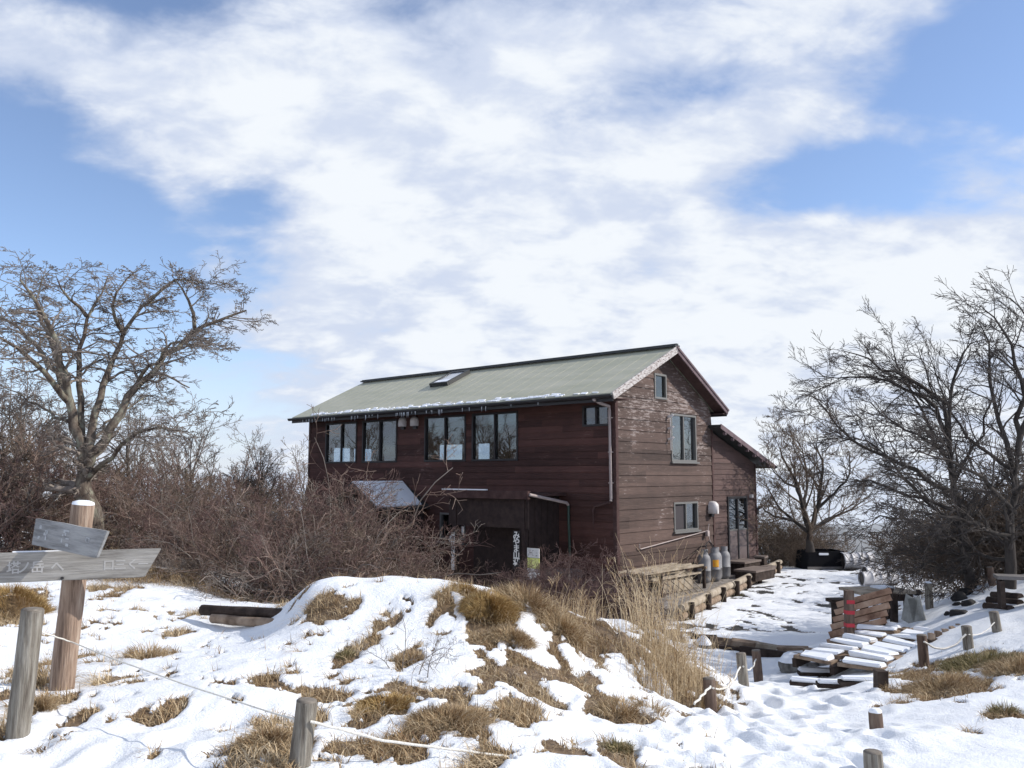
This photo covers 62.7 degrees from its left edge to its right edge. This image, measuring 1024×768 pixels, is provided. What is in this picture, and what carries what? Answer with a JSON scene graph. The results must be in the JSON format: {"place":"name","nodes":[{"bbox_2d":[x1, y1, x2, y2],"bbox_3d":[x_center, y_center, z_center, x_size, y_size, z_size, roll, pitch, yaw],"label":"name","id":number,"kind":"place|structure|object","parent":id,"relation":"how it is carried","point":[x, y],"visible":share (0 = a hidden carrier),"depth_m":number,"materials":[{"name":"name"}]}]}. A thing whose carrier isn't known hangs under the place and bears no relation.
{"place":"outdoors","nodes":[
{"label":"outdoors","id":0,"kind":"place"},
{"bbox_2d":[0,496,1023,767],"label":"snow ground","id":1,"kind":"structure","parent":0,"point":[774,718],"depth_m":7.26,"materials":[{"name":"snow"}]},
{"bbox_2d":[4,607,44,740],"bbox_3d":[-3.072,1.929,5.272,0.199,1.029,0.139,0,-6,0],"label":"wooden post","id":2,"kind":"object","parent":1,"relation":"on","point":[22,697],"visible":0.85,"depth_m":5.24,"materials":[{"name":"wood"}]},
{"bbox_2d":[42,632,293,719],"bbox_3d":[-2.433,1.719,5.213,2.862,0.361,0.642,-5,-8,39],"label":"rope","id":3,"kind":"object","parent":2,"relation":"attached to","point":[281,715],"visible":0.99,"depth_m":5.34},
{"bbox_2d":[0,582,57,620],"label":"grass tussock","id":4,"kind":"object","parent":1,"relation":"on","point":[21,598],"depth_m":9.61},
{"bbox_2d":[0,429,62,514],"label":"bare tree","id":5,"kind":"object","parent":1,"relation":"on","point":[29,442],"visible":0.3,"depth_m":18.14,"materials":[{"name":"brown plant"}]},
{"bbox_2d":[0,402,64,468],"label":"bare tree","id":6,"kind":"object","parent":1,"relation":"on","point":[11,430],"visible":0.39,"depth_m":22.77,"materials":[{"name":"brown plant"}]},
{"bbox_2d":[0,422,69,533],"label":"bare tree","id":7,"kind":"object","parent":1,"relation":"on","point":[13,476],"visible":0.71,"depth_m":15.15,"materials":[{"name":"brown plant"}]},
{"bbox_2d":[0,418,73,545],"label":"bare tree","id":8,"kind":"object","parent":1,"relation":"on","point":[35,452],"visible":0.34,"depth_m":18.93,"materials":[{"name":"brown plant"}]},
{"bbox_2d":[3,685,75,715],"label":"grass tussock","id":9,"kind":"object","parent":1,"relation":"on","point":[43,703],"depth_m":5.74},
{"bbox_2d":[0,390,90,509],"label":"bare tree","id":10,"kind":"object","parent":1,"relation":"on","point":[36,432],"visible":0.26,"depth_m":20.80,"materials":[{"name":"brown plant"}]},
{"bbox_2d":[0,649,101,689],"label":"grass tussock","id":11,"kind":"object","parent":1,"relation":"on","point":[42,677],"depth_m":6.66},
{"bbox_2d":[0,353,107,479],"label":"bare tree","id":12,"kind":"object","parent":1,"relation":"on","point":[27,394],"visible":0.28,"depth_m":24.07,"materials":[{"name":"brown plant"}]},
{"bbox_2d":[0,415,121,550],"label":"bare shrub","id":13,"kind":"object","parent":1,"relation":"on","point":[35,548],"visible":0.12,"depth_m":15.62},
{"bbox_2d":[0,450,128,552],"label":"bare shrub","id":14,"kind":"object","parent":1,"relation":"on","point":[18,538],"visible":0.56,"depth_m":14.96,"materials":[{"name":"plant"}]},
{"bbox_2d":[0,456,143,552],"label":"bare shrub","id":15,"kind":"object","parent":1,"relation":"on","point":[28,492],"visible":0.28,"depth_m":15.32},
{"bbox_2d":[0,500,160,690],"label":"signpost","id":16,"kind":"object","parent":1,"relation":"on","point":[76,559],"visible":0.99,"depth_m":6.42,"materials":[{"name":"grey wood"}]},
{"bbox_2d":[0,456,196,566],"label":"bare shrub","id":17,"kind":"object","parent":1,"relation":"on","point":[117,512],"visible":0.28,"depth_m":15.49,"materials":[{"name":"plant"}]},
{"bbox_2d":[12,457,232,562],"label":"bare shrub","id":18,"kind":"object","parent":1,"relation":"on","point":[152,480],"visible":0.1,"depth_m":18.30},
{"bbox_2d":[85,388,164,494],"bbox_3d":[-13.363,2.320,28.939,3.178,4.943,3.112,-5,-8,40],"label":"bare tree","id":19,"kind":"object","parent":1,"relation":"on","point":[127,452],"visible":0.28,"depth_m":28.97,"materials":[{"name":"brown plant"}]},
{"bbox_2d":[96,639,176,661],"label":"grass tussock","id":20,"kind":"object","parent":1,"relation":"on","point":[159,653],"depth_m":7.64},
{"bbox_2d":[0,247,277,529],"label":"spreading tree","id":21,"kind":"object","parent":1,"relation":"on","point":[89,451],"visible":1,"depth_m":15.14,"materials":[{"name":"brown plant"}]},
{"bbox_2d":[106,436,189,539],"bbox_3d":[-9.111,2.856,21.042,2.179,3.257,2.426,4,-7,-33],"label":"bare tree","id":22,"kind":"object","parent":1,"relation":"on","point":[158,465],"visible":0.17,"depth_m":20.98,"materials":[{"name":"brown plant"}]},
{"bbox_2d":[22,469,295,565],"bbox_3d":[-6.088,2.826,15.643,5.293,2.644,3.808,5,-8,-37],"label":"bare shrub","id":23,"kind":"object","parent":1,"relation":"on","point":[119,536],"visible":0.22,"depth_m":15.34,"materials":[{"name":"plant"}]},
{"bbox_2d":[65,479,262,563],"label":"bare shrub","id":24,"kind":"object","parent":1,"relation":"on","point":[167,487],"visible":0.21,"depth_m":16.34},
{"bbox_2d":[134,542,206,580],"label":"bare shrub","id":25,"kind":"object","parent":1,"relation":"on","point":[167,568],"visible":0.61,"depth_m":12.68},
{"bbox_2d":[95,433,252,572],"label":"bare shrub","id":26,"kind":"object","parent":1,"relation":"on","point":[126,493],"visible":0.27,"depth_m":14.98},
{"bbox_2d":[114,496,237,571],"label":"bare shrub","id":27,"kind":"object","parent":1,"relation":"on","point":[160,532],"visible":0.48,"depth_m":13.77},
{"bbox_2d":[149,425,217,492],"bbox_3d":[-12.289,3.308,30.938,3.002,3.559,2.141,-3,-7,24],"label":"bare tree","id":28,"kind":"object","parent":1,"relation":"on","point":[176,452],"visible":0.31,"depth_m":31.03,"materials":[{"name":"brown plant"}]},
{"bbox_2d":[96,488,276,578],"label":"bare shrub","id":29,"kind":"object","parent":1,"relation":"on","point":[165,521],"visible":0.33,"depth_m":14.39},
{"bbox_2d":[134,396,241,508],"bbox_3d":[-10.184,2.923,26.508,3.176,5.234,3.497,4,-7,-34],"label":"bare tree","id":30,"kind":"object","parent":1,"relation":"on","point":[175,458],"visible":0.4,"depth_m":26.80,"materials":[{"name":"brown plant"}]},
{"bbox_2d":[116,469,278,589],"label":"bare shrub","id":31,"kind":"object","parent":1,"relation":"on","point":[202,556],"visible":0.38,"depth_m":13.07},
{"bbox_2d":[98,460,318,557],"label":"bare shrub","id":32,"kind":"object","parent":1,"relation":"on","point":[251,494],"visible":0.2,"depth_m":16.78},
{"bbox_2d":[147,520,311,598],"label":"bare shrub","id":33,"kind":"object","parent":1,"relation":"on","point":[201,569],"visible":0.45,"depth_m":12.85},
{"bbox_2d":[138,472,329,572],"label":"bare shrub","id":34,"kind":"object","parent":1,"relation":"on","point":[249,502],"visible":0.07,"depth_m":16.59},
{"bbox_2d":[209,614,273,626],"bbox_3d":[-3.038,2.699,9.563,1.128,0.143,0.115,-4,-7,32],"label":"log","id":35,"kind":"object","parent":1,"relation":"on","point":[233,620],"visible":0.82,"depth_m":9.57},
{"bbox_2d":[198,605,281,617],"bbox_3d":[-3.087,2.634,9.699,1.377,0.170,0.130,-3,-7,28],"label":"log","id":36,"kind":"object","parent":35,"relation":"on","point":[246,611],"visible":0.72,"depth_m":9.67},
{"bbox_2d":[201,454,281,513],"bbox_3d":[-10.030,4.210,30.690,3.847,3.425,2.710,15,-17,-68],"label":"bare tree","id":37,"kind":"object","parent":1,"relation":"on","point":[266,469],"visible":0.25,"depth_m":31.15,"materials":[{"name":"brown plant"}]},
{"bbox_2d":[209,445,284,528],"bbox_3d":[-9.070,4.021,27.816,3.529,4.063,3.350,-1,-6,9],"label":"bare tree","id":38,"kind":"object","parent":1,"relation":"on","point":[253,448],"visible":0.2,"depth_m":28.26,"materials":[{"name":"brown plant"}]},
{"bbox_2d":[222,722,292,751],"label":"grass tussock","id":39,"kind":"object","parent":1,"relation":"on","point":[279,733],"depth_m":4.91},
{"bbox_2d":[149,471,367,580],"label":"bare shrub","id":40,"kind":"object","parent":1,"relation":"on","point":[217,518],"visible":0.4,"depth_m":14.65,"materials":[{"name":"plant"}]},
{"bbox_2d":[227,422,289,520],"bbox_3d":[-9.953,3.721,33.078,2.619,4.536,3.018,5,-8,-41],"label":"bare tree","id":41,"kind":"object","parent":1,"relation":"on","point":[262,456],"visible":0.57,"depth_m":32.97,"materials":[{"name":"brown plant"}]},
{"bbox_2d":[158,499,367,595],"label":"bare shrub","id":42,"kind":"object","parent":1,"relation":"on","point":[277,532],"visible":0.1,"depth_m":14.59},
{"bbox_2d":[168,476,385,586],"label":"bare shrub","id":43,"kind":"object","parent":1,"relation":"on","point":[274,521],"visible":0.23,"depth_m":14.56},
{"bbox_2d":[194,524,382,603],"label":"bare shrub","id":44,"kind":"object","parent":1,"relation":"on","point":[246,577],"visible":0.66,"depth_m":12.48,"materials":[{"name":"plant"}]},
{"bbox_2d":[183,491,401,602],"bbox_3d":[-3.501,2.952,12.891,3.538,2.609,3.053,0,-6,1],"label":"bare shrub","id":45,"kind":"object","parent":1,"relation":"on","point":[256,538],"visible":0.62,"depth_m":12.75,"materials":[{"name":"plant"}]},
{"bbox_2d":[288,697,317,767],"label":"wooden post","id":46,"kind":"object","parent":1,"relation":"on","point":[301,747],"visible":0.98,"depth_m":4.53,"materials":[{"name":"wood"}]},
{"bbox_2d":[310,720,509,757],"bbox_3d":[-0.153,2.152,4.944,2.072,0.583,0.158,4,-7,-29],"label":"rope","id":47,"kind":"object","parent":46,"relation":"attached to","point":[385,740],"visible":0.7,"depth_m":4.68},
{"bbox_2d":[181,465,473,604],"bbox_3d":[-2.781,2.595,12.561,4.737,2.768,2.656,1,-6,-6],"label":"bare shrub","id":48,"kind":"object","parent":1,"relation":"on","point":[283,579],"visible":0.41,"depth_m":12.52,"materials":[{"name":"plant"}]},
{"bbox_2d":[210,500,448,602],"bbox_3d":[-2.639,3.020,13.357,4.505,2.432,3.443,-5,-8,40],"label":"bare shrub","id":49,"kind":"object","parent":1,"relation":"on","point":[354,548],"visible":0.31,"depth_m":12.89,"materials":[{"name":"plant"}]},
{"bbox_2d":[255,468,437,589],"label":"bare shrub","id":50,"kind":"object","parent":1,"relation":"on","point":[358,494],"visible":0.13,"depth_m":15.47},
{"bbox_2d":[226,474,484,583],"bbox_3d":[-3.605,3.124,15.796,4.647,2.857,5.339,-2,-7,20],"label":"bare shrub","id":51,"kind":"object","parent":1,"relation":"on","point":[393,492],"visible":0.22,"depth_m":16.07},
{"bbox_2d":[190,405,544,594],"bbox_3d":[-2.972,2.524,14.836,7.331,4.395,4.133,-2,-7,18],"label":"bare shrub","id":52,"kind":"object","parent":1,"relation":"on","point":[386,558],"visible":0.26,"depth_m":14.70,"materials":[{"name":"plant"}]},
{"bbox_2d":[256,450,481,584],"bbox_3d":[-3.304,3.235,17.200,6.380,3.744,3.662,-4,-8,34],"label":"bare shrub","id":53,"kind":"object","parent":1,"relation":"on","point":[440,567],"visible":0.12,"depth_m":16.62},
{"bbox_2d":[265,474,492,596],"bbox_3d":[-2.905,3.472,15.390,5.221,3.683,4.927,0,-6,3],"label":"bare shrub","id":54,"kind":"object","parent":1,"relation":"on","point":[419,533],"visible":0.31,"depth_m":15.09,"materials":[{"name":"plant"}]},
{"bbox_2d":[347,690,422,714],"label":"grass tussock","id":55,"kind":"object","parent":1,"relation":"on","point":[393,700],"depth_m":5.93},
{"bbox_2d":[306,525,477,579],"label":"bare shrub","id":56,"kind":"object","parent":1,"relation":"on","point":[411,560],"visible":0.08,"depth_m":14.04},
{"bbox_2d":[353,609,466,677],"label":"shrub","id":57,"kind":"object","parent":1,"relation":"on","point":[437,642],"visible":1,"depth_m":6.97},
{"bbox_2d":[388,700,502,735],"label":"grass tussock","id":58,"kind":"object","parent":1,"relation":"on","point":[457,712],"depth_m":5.44,"materials":[{"name":"plant"}]},
{"bbox_2d":[449,588,533,624],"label":"grass tussock","id":59,"kind":"object","parent":1,"relation":"on","point":[480,602],"depth_m":8.47,"materials":[{"name":"plant"}]},
{"bbox_2d":[476,621,543,651],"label":"grass tussock","id":60,"kind":"object","parent":1,"relation":"on","point":[504,633],"depth_m":7.91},
{"bbox_2d":[0,564,1023,767],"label":"dry grass","id":61,"kind":"structure","parent":1,"relation":"on","point":[523,716],"depth_m":6.54,"materials":[{"name":"plant"}]},
{"bbox_2d":[478,578,573,619],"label":"grass tussock","id":62,"kind":"object","parent":1,"relation":"on","point":[520,593],"depth_m":8.91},
{"bbox_2d":[287,343,777,594],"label":"mountain lodge","id":63,"kind":"structure","parent":1,"relation":"on","point":[630,450],"depth_m":24.46,"materials":[{"name":"wood"}]},
{"bbox_2d":[325,421,357,462],"bbox_3d":[-6.005,2.074,29.622,1.780,1.430,0.105,-5,-8,41],"label":"window","id":64,"kind":"structure","parent":63,"relation":"in","point":[327,424],"depth_m":29.63,"materials":[{"name":"black"}]},
{"bbox_2d":[362,419,397,462],"bbox_3d":[-4.435,1.926,28.252,1.800,1.430,0.105,-5,-8,41],"label":"window","id":65,"kind":"structure","parent":63,"relation":"in","point":[380,421],"depth_m":28.28,"materials":[{"name":"black"}]},
{"bbox_2d":[424,414,465,461],"bbox_3d":[-2.075,1.702,26.190,1.840,1.430,0.105,-5,-8,41],"label":"window","id":66,"kind":"structure","parent":63,"relation":"in","point":[445,417],"depth_m":26.21,"materials":[{"name":"black"}]},
{"bbox_2d":[471,411,517,460],"bbox_3d":[-0.497,1.553,24.816,1.840,1.430,0.105,-5,-8,41],"label":"window","id":67,"kind":"structure","parent":63,"relation":"in","point":[507,412],"depth_m":24.82,"materials":[{"name":"black"}]},
{"bbox_2d":[670,413,699,463],"bbox_3d":[5.024,1.609,24.595,0.160,1.430,1.560,-5,-8,41],"label":"window","id":68,"kind":"structure","parent":63,"relation":"in","point":[694,461],"depth_m":24.64,"materials":[{"name":"grey metal"}]},
{"bbox_2d":[673,501,700,533],"bbox_3d":[5.048,3.864,24.375,0.160,0.880,1.490,-5,-8,41],"label":"window","id":69,"kind":"structure","parent":63,"relation":"in","point":[680,508],"depth_m":24.30,"materials":[{"name":"grey metal"}]},
{"bbox_2d":[726,496,748,559],"bbox_3d":[7.080,4.587,26.872,0.395,2.120,1.600,-5,-8,41],"label":"door","id":70,"kind":"structure","parent":63,"relation":"in","point":[738,538],"depth_m":26.82,"materials":[{"name":"black"}]},
{"bbox_2d":[524,599,601,645],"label":"grass tussock","id":71,"kind":"object","parent":1,"relation":"on","point":[567,626],"depth_m":8.68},
{"bbox_2d":[506,548,645,625],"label":"bare shrub","id":72,"kind":"object","parent":1,"relation":"on","point":[574,577],"visible":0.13,"depth_m":13.76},
{"bbox_2d":[544,574,643,631],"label":"tall grass","id":73,"kind":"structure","parent":1,"relation":"on","point":[583,609],"depth_m":10.39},
{"bbox_2d":[513,540,680,624],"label":"bare shrub","id":74,"kind":"object","parent":1,"relation":"on","point":[545,586],"visible":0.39,"depth_m":13.60,"materials":[{"name":"plant"}]},
{"bbox_2d":[543,553,658,625],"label":"bare shrub","id":75,"kind":"object","parent":1,"relation":"on","point":[615,598],"visible":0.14,"depth_m":14.38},
{"bbox_2d":[539,542,683,632],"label":"bare shrub","id":76,"kind":"object","parent":1,"relation":"on","point":[616,576],"visible":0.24,"depth_m":14.33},
{"bbox_2d":[596,734,642,756],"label":"grass tussock","id":77,"kind":"object","parent":1,"relation":"on","point":[617,747],"depth_m":5.37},
{"bbox_2d":[576,686,667,722],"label":"grass tussock","id":78,"kind":"object","parent":1,"relation":"on","point":[608,709],"depth_m":6.67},
{"bbox_2d":[597,554,667,642],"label":"tall grass","id":79,"kind":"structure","parent":1,"relation":"on","point":[637,593],"depth_m":10.84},
{"bbox_2d":[703,676,716,712],"bbox_3d":[2.002,3.250,8.448,0.158,0.584,0.132,0,-6,0],"label":"wooden post","id":80,"kind":"object","parent":1,"relation":"on","point":[710,700],"visible":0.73,"depth_m":8.41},
{"bbox_2d":[676,559,782,620],"bbox_3d":[6.431,5.598,23.433,0.308,0.449,11.421,-3,-7,28],"label":"timber edging","id":81,"kind":"object","parent":1,"relation":"on","point":[719,592],"visible":0.62,"depth_m":21.14,"materials":[{"name":"wood"}]},
{"bbox_2d":[758,508,835,567],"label":"bare shrub","id":82,"kind":"object","parent":1,"relation":"on","point":[793,553],"visible":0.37,"depth_m":30.59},
{"bbox_2d":[757,496,841,566],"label":"bare shrub","id":83,"kind":"object","parent":1,"relation":"on","point":[771,555],"visible":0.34,"depth_m":30.81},
{"bbox_2d":[757,492,855,564],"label":"bare shrub","id":84,"kind":"object","parent":1,"relation":"on","point":[821,531],"visible":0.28,"depth_m":31.75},
{"bbox_2d":[735,391,886,551],"bbox_3d":[10.262,2.848,28.576,5.828,5.712,6.499,-2,-6,16],"label":"round tree","id":85,"kind":"object","parent":1,"relation":"on","point":[811,528],"visible":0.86,"depth_m":28.30,"materials":[{"name":"brown plant"}]},
{"bbox_2d":[795,549,844,569],"bbox_3d":[10.897,6.163,29.495,1.554,0.660,1.130,0,-6,-4],"label":"black tank","id":86,"kind":"object","parent":1,"relation":"on","point":[822,559],"visible":0.83,"depth_m":29.01,"materials":[{"name":"black plastic"}]},
{"bbox_2d":[843,590,854,633],"bbox_3d":[5.206,3.849,12.960,0.160,1.305,0.124,0,-6,0],"label":"wooden post","id":87,"kind":"object","parent":1,"relation":"on","point":[849,616],"visible":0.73,"depth_m":12.95,"materials":[{"name":"red"}]},
{"bbox_2d":[840,552,875,569],"bbox_3d":[11.903,6.114,29.009,1.092,0.621,0.621,0,-6,-4],"label":"culvert pipe","id":88,"kind":"object","parent":1,"relation":"on","point":[848,555],"visible":0.61,"depth_m":28.78,"materials":[{"name":"black"}]},
{"bbox_2d":[792,621,929,674],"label":"boardwalk","id":89,"kind":"structure","parent":1,"relation":"on","point":[867,647],"depth_m":12.16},
{"bbox_2d":[826,587,893,642],"bbox_3d":[5.517,3.764,13.347,1.046,1.073,0.402,-3,-7,25],"label":"wooden pallet","id":90,"kind":"object","parent":89,"relation":"attached to","point":[864,613],"visible":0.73,"depth_m":13.33,"materials":[{"name":"brown wood"}]},
{"bbox_2d":[863,748,883,767],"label":"wooden post","id":91,"kind":"object","parent":1,"relation":"on","point":[872,758],"visible":1,"depth_m":5.33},
{"bbox_2d":[839,585,915,622],"bbox_3d":[6.893,4.212,15.838,1.100,0.771,0.785,1,-6,-8],"label":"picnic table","id":92,"kind":"object","parent":1,"relation":"on","point":[860,590],"visible":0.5,"depth_m":15.81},
{"bbox_2d":[858,571,898,585],"bbox_3d":[10.268,5.450,23.549,0.993,0.407,0.407,0,-6,-3],"label":"culvert pipe","id":93,"kind":"object","parent":1,"relation":"on","point":[865,578],"visible":0.56,"depth_m":23.39,"materials":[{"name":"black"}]},
{"bbox_2d":[768,298,1023,606],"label":"overhanging tree","id":94,"kind":"object","parent":1,"relation":"on","point":[906,380],"visible":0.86,"depth_m":14.35,"materials":[{"name":"brown plant"}]},
{"bbox_2d":[901,594,925,622],"bbox_3d":[6.540,3.692,13.681,0.016,0.494,0.529,2,-7,-20],"label":"folding board","id":95,"kind":"object","parent":1,"relation":"on","point":[912,611],"visible":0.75,"depth_m":13.69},
{"bbox_2d":[850,479,994,594],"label":"bare shrub","id":96,"kind":"object","parent":1,"relation":"on","point":[917,589],"visible":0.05,"depth_m":21.13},
{"bbox_2d":[916,634,929,667],"bbox_3d":[5.241,3.541,10.680,0.154,0.699,0.131,0,-6,0],"label":"wooden post","id":97,"kind":"object","parent":1,"relation":"on","point":[923,653],"visible":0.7,"depth_m":10.65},
{"bbox_2d":[841,449,1023,601],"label":"bare shrub","id":98,"kind":"object","parent":1,"relation":"on","point":[985,464],"visible":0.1,"depth_m":18.02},
{"bbox_2d":[890,669,987,695],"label":"grass tussock","id":99,"kind":"object","parent":1,"relation":"on","point":[935,682],"depth_m":8.91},
{"bbox_2d":[862,265,1023,590],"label":"leaning tree","id":100,"kind":"object","parent":1,"relation":"on","point":[1010,534],"visible":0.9,"depth_m":13.21,"materials":[{"name":"brown plant"}]},
{"bbox_2d":[865,472,1023,600],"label":"bare shrub","id":101,"kind":"object","parent":1,"relation":"on","point":[913,565],"visible":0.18,"depth_m":16.46,"materials":[{"name":"plant"}]},
{"bbox_2d":[885,443,1023,586],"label":"bare shrub","id":102,"kind":"object","parent":1,"relation":"on","point":[987,550],"visible":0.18,"depth_m":15.64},
{"bbox_2d":[912,455,1023,573],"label":"bare shrub","id":103,"kind":"object","parent":1,"relation":"on","point":[975,533],"visible":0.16,"depth_m":15.21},
{"bbox_2d":[926,646,1022,673],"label":"grass tussock","id":104,"kind":"object","parent":1,"relation":"on","point":[966,660],"depth_m":9.76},
{"bbox_2d":[948,430,1023,594],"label":"bare shrub","id":105,"kind":"object","parent":1,"relation":"on","point":[981,546],"visible":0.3,"depth_m":14.91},
{"bbox_2d":[965,649,1023,676],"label":"grass tussock","id":106,"kind":"object","parent":1,"relation":"on","point":[992,668],"depth_m":9.04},
{"bbox_2d":[993,573,1023,608],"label":"bank bench","id":107,"kind":"object","parent":1,"relation":"on","point":[1001,593],"visible":1,"depth_m":12.34,"materials":[{"name":"grey paint"}]},
{"bbox_2d":[0,0,1023,524],"label":"sky","id":108,"kind":"structure","parent":0,"point":[403,187],"materials":[{"name":"white"}]},
{"bbox_2d":[582,539,759,707],"bbox_3d":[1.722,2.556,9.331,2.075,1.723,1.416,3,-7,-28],"label":"tall grass","id":109,"kind":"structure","parent":0,"point":[665,625],"depth_m":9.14,"materials":[{"name":"plant"}]},
{"bbox_2d":[625,565,780,620],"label":"gravel terrace","id":110,"kind":"structure","parent":0,"point":[714,585],"depth_m":21.57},
{"bbox_2d":[618,563,706,596],"bbox_3d":[3.972,5.108,21.887,1.010,0.648,2.939,-5,-8,41],"label":"picnic table","id":111,"kind":"object","parent":110,"relation":"on","point":[675,566],"visible":0.69,"depth_m":21.85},
{"bbox_2d":[734,566,775,581],"bbox_3d":[7.246,5.651,25.038,0.700,0.310,1.350,-5,-8,41],"label":"door step","id":112,"kind":"object","parent":110,"relation":"on","point":[759,573],"depth_m":24.73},
{"bbox_2d":[758,526,884,565],"bbox_3d":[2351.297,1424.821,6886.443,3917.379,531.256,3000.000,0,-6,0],"label":"mountain","id":113,"kind":"structure","parent":0,"point":[859,548],"depth_m":6596.76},
{"bbox_2d":[757,522,926,553],"bbox_3d":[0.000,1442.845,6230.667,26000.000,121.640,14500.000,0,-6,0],"label":"valley ground","id":114,"kind":"structure","parent":0,"point":[877,527],"depth_m":12267.55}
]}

